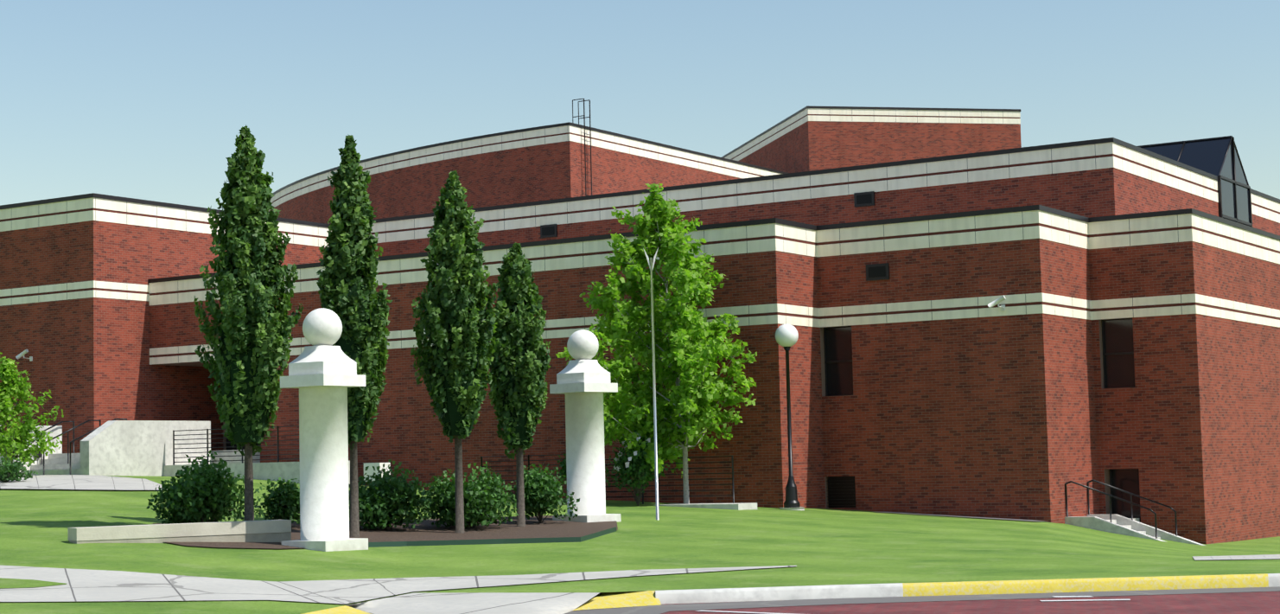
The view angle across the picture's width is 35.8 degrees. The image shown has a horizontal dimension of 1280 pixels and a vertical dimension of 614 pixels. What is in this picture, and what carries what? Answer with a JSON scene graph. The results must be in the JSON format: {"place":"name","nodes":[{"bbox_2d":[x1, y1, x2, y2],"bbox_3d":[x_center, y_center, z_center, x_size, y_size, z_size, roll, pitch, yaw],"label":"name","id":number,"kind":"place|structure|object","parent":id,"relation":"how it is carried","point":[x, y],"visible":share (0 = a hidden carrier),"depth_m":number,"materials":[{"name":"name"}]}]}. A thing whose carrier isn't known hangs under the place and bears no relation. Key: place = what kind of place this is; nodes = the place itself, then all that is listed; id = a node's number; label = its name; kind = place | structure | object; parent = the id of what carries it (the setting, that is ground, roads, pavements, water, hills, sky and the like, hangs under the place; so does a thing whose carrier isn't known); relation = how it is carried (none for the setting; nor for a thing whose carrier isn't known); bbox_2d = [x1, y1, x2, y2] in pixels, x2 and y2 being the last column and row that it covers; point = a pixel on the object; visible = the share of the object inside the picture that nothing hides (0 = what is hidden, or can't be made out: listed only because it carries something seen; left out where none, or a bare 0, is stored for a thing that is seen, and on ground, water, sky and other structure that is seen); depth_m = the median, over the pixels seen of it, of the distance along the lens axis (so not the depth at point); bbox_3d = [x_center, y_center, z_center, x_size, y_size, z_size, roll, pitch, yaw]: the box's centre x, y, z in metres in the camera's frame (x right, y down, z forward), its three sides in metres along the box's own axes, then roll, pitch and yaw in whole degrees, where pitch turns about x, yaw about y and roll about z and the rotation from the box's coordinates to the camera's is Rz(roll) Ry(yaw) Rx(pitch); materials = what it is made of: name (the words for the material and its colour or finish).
{"place":"outdoors","nodes":[
{"label":"outdoors","id":0,"kind":"place"},
{"bbox_2d":[347,592,666,605],"bbox_3d":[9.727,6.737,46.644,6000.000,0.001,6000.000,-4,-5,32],"label":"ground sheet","id":1,"kind":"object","parent":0,"point":[580,605],"depth_m":49.45,"materials":[{"name":"green plant"}]},
{"bbox_2d":[0,192,330,452],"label":"building block","id":2,"kind":"structure","parent":1,"relation":"on","point":[77,272],"depth_m":59.47,"materials":[{"name":"red brick"}]},
{"bbox_2d":[15,349,32,361],"bbox_3d":[-18.396,1.440,59.398,0.434,0.349,0.414,-4,-5,32],"label":"security camera","id":3,"kind":"object","parent":2,"relation":"attached to","point":[22,353],"visible":1,"depth_m":59.28,"materials":[{"name":"white paint"}]},
{"bbox_2d":[268,121,788,223],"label":"building","id":4,"kind":"structure","parent":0,"point":[544,162],"depth_m":89.68,"materials":[{"name":"red brick"}]},
{"bbox_2d":[572,98,592,195],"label":"roof ladder","id":5,"kind":"object","parent":4,"relation":"attached to","point":[584,117],"visible":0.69,"depth_m":86.57,"materials":[{"name":"grey metal"}]},
{"bbox_2d":[0,475,1279,613],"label":"lawn terrain","id":6,"kind":"structure","parent":0,"point":[823,546],"depth_m":30.89,"materials":[{"name":"green plant"}]},
{"bbox_2d":[0,351,63,474],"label":"tree","id":7,"kind":"object","parent":6,"relation":"on","point":[13,442],"visible":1,"depth_m":51.84,"materials":[{"name":"green plant"}]},
{"bbox_2d":[16,418,127,474],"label":"entrance step handrails","id":8,"kind":"object","parent":6,"relation":"on","point":[73,429],"depth_m":54.64,"materials":[{"name":"black metal"}]},
{"bbox_2d":[67,519,291,543],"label":"stone wall","id":9,"kind":"structure","parent":6,"relation":"on","point":[264,531],"depth_m":31.98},
{"bbox_2d":[280,307,368,551],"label":"pillar","id":10,"kind":"structure","parent":6,"relation":"on","point":[322,376],"depth_m":32.15,"materials":[{"name":"white stone"}]},
{"bbox_2d":[363,462,390,481],"bbox_3d":[-7.048,4.426,53.188,0.550,0.500,0.450,-4,-5,32],"label":"ac unit","id":11,"kind":"object","parent":6,"relation":"on","point":[370,471],"visible":0.57,"depth_m":53.02,"materials":[{"name":"white paint"}]},
{"bbox_2d":[0,420,757,509],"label":"plaza steps and walls","id":12,"kind":"structure","parent":6,"relation":"on","point":[126,448],"depth_m":54.57,"materials":[{"name":"concrete"}]},
{"bbox_2d":[172,425,734,503],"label":"horizontal railing bars","id":13,"kind":"object","parent":12,"relation":"on","point":[481,461],"visible":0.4,"depth_m":50.78,"materials":[{"name":"black metal"}]},
{"bbox_2d":[152,515,617,548],"bbox_3d":[-3.789,4.041,36.472,6.533,0.440,11.602,-9,-8,58],"label":"mulch bed","id":14,"kind":"object","parent":6,"relation":"on","point":[548,526],"visible":0.42,"depth_m":36.15,"materials":[{"name":"brown soil"}]},
{"bbox_2d":[146,449,265,523],"bbox_3d":[-7.594,3.192,34.381,1.805,1.429,1.970,-4,-5,32],"label":"shrub","id":15,"kind":"object","parent":14,"relation":"on","point":[195,495],"visible":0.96,"depth_m":33.94,"materials":[{"name":"green plant"}]},
{"bbox_2d":[191,124,304,520],"bbox_3d":[-6.663,0.433,33.761,1.781,7.158,1.793,-4,-5,32],"label":"columnar tree","id":16,"kind":"object","parent":14,"relation":"on","point":[251,344],"visible":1,"depth_m":33.45,"materials":[{"name":"green plant"}]},
{"bbox_2d":[254,477,299,523],"bbox_3d":[-6.404,3.556,36.077,1.132,0.937,1.093,0,-5,-22],"label":"shrub","id":17,"kind":"object","parent":14,"relation":"on","point":[283,503],"visible":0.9,"depth_m":35.88,"materials":[{"name":"green plant"}]},
{"bbox_2d":[314,133,392,536],"bbox_3d":[-5.048,0.536,34.979,1.495,7.228,1.417,-4,-5,32],"label":"columnar tree","id":18,"kind":"object","parent":14,"relation":"on","point":[353,299],"visible":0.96,"depth_m":34.75,"materials":[{"name":"green plant"}]},
{"bbox_2d":[348,458,434,529],"bbox_3d":[-4.745,3.494,36.859,1.890,1.327,1.789,1,-5,-24],"label":"shrub","id":19,"kind":"object","parent":14,"relation":"on","point":[384,499],"visible":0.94,"depth_m":36.43,"materials":[{"name":"green plant"}]},
{"bbox_2d":[410,170,499,533],"bbox_3d":[-3.341,0.864,36.471,1.650,6.772,1.742,-4,-5,32],"label":"columnar tree","id":20,"kind":"object","parent":14,"relation":"on","point":[456,321],"visible":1,"depth_m":36.13,"materials":[{"name":"green plant"}]},
{"bbox_2d":[417,461,518,528],"bbox_3d":[-3.260,3.563,37.487,2.043,1.280,2.021,-4,-5,32],"label":"shrub","id":21,"kind":"object","parent":14,"relation":"on","point":[480,499],"visible":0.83,"depth_m":37.07,"materials":[{"name":"green plant"}]},
{"bbox_2d":[488,241,551,526],"bbox_3d":[-2.359,1.529,38.185,1.280,5.589,1.440,-1,-5,-9],"label":"columnar tree","id":22,"kind":"object","parent":14,"relation":"on","point":[519,366],"visible":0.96,"depth_m":37.91,"materials":[{"name":"green plant"}]},
{"bbox_2d":[503,463,579,522],"bbox_3d":[-1.912,3.659,38.934,1.257,1.200,1.357,2,-6,-37],"label":"shrub","id":23,"kind":"object","parent":14,"relation":"on","point":[542,493],"visible":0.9,"depth_m":38.66,"materials":[{"name":"green plant"}]},
{"bbox_2d":[368,526,616,547],"bbox_3d":[-1.938,3.995,34.310,1.580,0.157,5.650,-6,-6,46],"label":"mulch bed edging","id":24,"kind":"object","parent":6,"relation":"on","point":[490,540],"visible":0.98,"depth_m":33.82,"materials":[{"name":"grey concrete"}]},
{"bbox_2d":[553,452,566,483],"bbox_3d":[-1.488,3.868,47.089,1.073,1.604,0.964,3,-6,-44],"label":"shrub","id":25,"kind":"object","parent":6,"relation":"on","point":[563,465],"visible":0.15,"depth_m":46.95,"materials":[{"name":"green plant"}]},
{"bbox_2d":[549,329,621,522],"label":"pillar","id":26,"kind":"structure","parent":6,"relation":"on","point":[583,384],"depth_m":39.59,"materials":[{"name":"white stone"}]},
{"bbox_2d":[604,429,669,505],"bbox_3d":[-0.063,3.751,46.820,1.505,1.878,1.510,-4,-5,32],"label":"flowering shrub","id":27,"kind":"object","parent":6,"relation":"on","point":[637,468],"visible":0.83,"depth_m":46.52,"materials":[{"name":"green plant"}]},
{"bbox_2d":[0,474,1279,613],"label":"pavement sidewalks","id":28,"kind":"structure","parent":6,"relation":"on","point":[84,584],"depth_m":24.95,"materials":[{"name":"concrete"}]},
{"bbox_2d":[0,456,38,482],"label":"shrub tuft","id":29,"kind":"object","parent":28,"relation":"on","point":[15,468],"visible":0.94,"depth_m":48.05,"materials":[{"name":"green plant"}]},
{"bbox_2d":[0,577,66,587],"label":"lawn wedge","id":30,"kind":"object","parent":28,"relation":"on","point":[11,582],"visible":1,"depth_m":24.92,"materials":[{"name":"green plant"}]},
{"bbox_2d":[643,248,659,519],"bbox_3d":[0.292,1.553,40.717,0.314,5.602,0.065,-2,-5,10],"label":"pole with finial","id":31,"kind":"object","parent":6,"relation":"on","point":[651,264],"visible":0.97,"depth_m":40.68,"materials":[{"name":"silver metal"}]},
{"bbox_2d":[555,183,757,503],"bbox_3d":[0.424,0.948,47.866,4.752,7.893,5.320,-1,-4,0],"label":"maple tree","id":32,"kind":"object","parent":6,"relation":"on","point":[687,410],"visible":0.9,"depth_m":47.10,"materials":[{"name":"green plant"}]},
{"bbox_2d":[147,204,1279,592],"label":"building","id":33,"kind":"structure","parent":6,"relation":"on","point":[964,398],"depth_m":49.24,"materials":[{"name":"red brick"}]},
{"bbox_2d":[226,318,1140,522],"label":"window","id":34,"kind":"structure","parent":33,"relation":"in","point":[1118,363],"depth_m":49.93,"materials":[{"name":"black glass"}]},
{"bbox_2d":[987,295,1006,310],"bbox_3d":[8.595,-0.093,47.544,0.434,0.349,0.414,-4,-5,32],"label":"security camera","id":35,"kind":"object","parent":33,"relation":"attached to","point":[997,301],"visible":0.98,"depth_m":47.43,"materials":[{"name":"white paint"}]},
{"bbox_2d":[775,324,804,509],"bbox_3d":[3.588,2.656,47.718,0.600,4.511,0.600,-4,-5,32],"label":"lamp post","id":36,"kind":"object","parent":6,"relation":"on","point":[786,336],"visible":0.98,"depth_m":47.63,"materials":[{"name":"black metal"}]},
{"bbox_2d":[880,510,1044,521],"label":"foundation","id":37,"kind":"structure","parent":6,"relation":"on","point":[962,516],"depth_m":47.41,"materials":[{"name":"concrete"}]},
{"bbox_2d":[1064,514,1204,578],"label":"stairs","id":38,"kind":"structure","parent":6,"relation":"on","point":[1118,524],"depth_m":47.48,"materials":[{"name":"grey concrete"}]},
{"bbox_2d":[1064,478,1177,538],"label":"side step handrails","id":39,"kind":"object","parent":38,"relation":"on","point":[1123,499],"depth_m":47.68,"materials":[{"name":"black metal"}]},
{"bbox_2d":[0,0,1279,210],"label":"sky","id":40,"kind":"structure","parent":0,"point":[143,99],"materials":[{"name":"blue"}]},
{"bbox_2d":[331,137,1279,256],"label":"building wing","id":41,"kind":"structure","parent":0,"point":[1108,176],"depth_m":56.76,"materials":[{"name":"red brick"}]},
{"bbox_2d":[540,191,889,280],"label":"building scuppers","id":42,"kind":"object","parent":41,"relation":"attached to","point":[877,271],"visible":0.96,"depth_m":56.40,"materials":[{"name":"black metal"}]},
{"bbox_2d":[1138,135,1252,227],"bbox_3d":[14.878,-1.872,64.460,9.110,6.475,3.380,-4,-5,32],"label":"skylight","id":43,"kind":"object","parent":41,"relation":"on","point":[1219,156],"depth_m":62.26},
{"bbox_2d":[721,105,1021,172],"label":"building","id":44,"kind":"structure","parent":0,"point":[808,137],"depth_m":105.93,"materials":[{"name":"red brick"}]},
{"bbox_2d":[661,590,1279,613],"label":"brick street","id":45,"kind":"structure","parent":0,"point":[1249,602],"depth_m":22.42,"materials":[{"name":"red brick"}]},
{"bbox_2d":[302,573,1279,613],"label":"concrete kerb","id":46,"kind":"object","parent":45,"relation":"on","point":[605,600],"visible":0.88,"depth_m":24.37,"materials":[{"name":"yellow paint"}]},
{"bbox_2d":[564,585,1279,613],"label":"road gutter and lines","id":47,"kind":"object","parent":45,"relation":"on","point":[659,608],"visible":0.86,"depth_m":23.75,"materials":[{"name":"concrete"}]}
]}

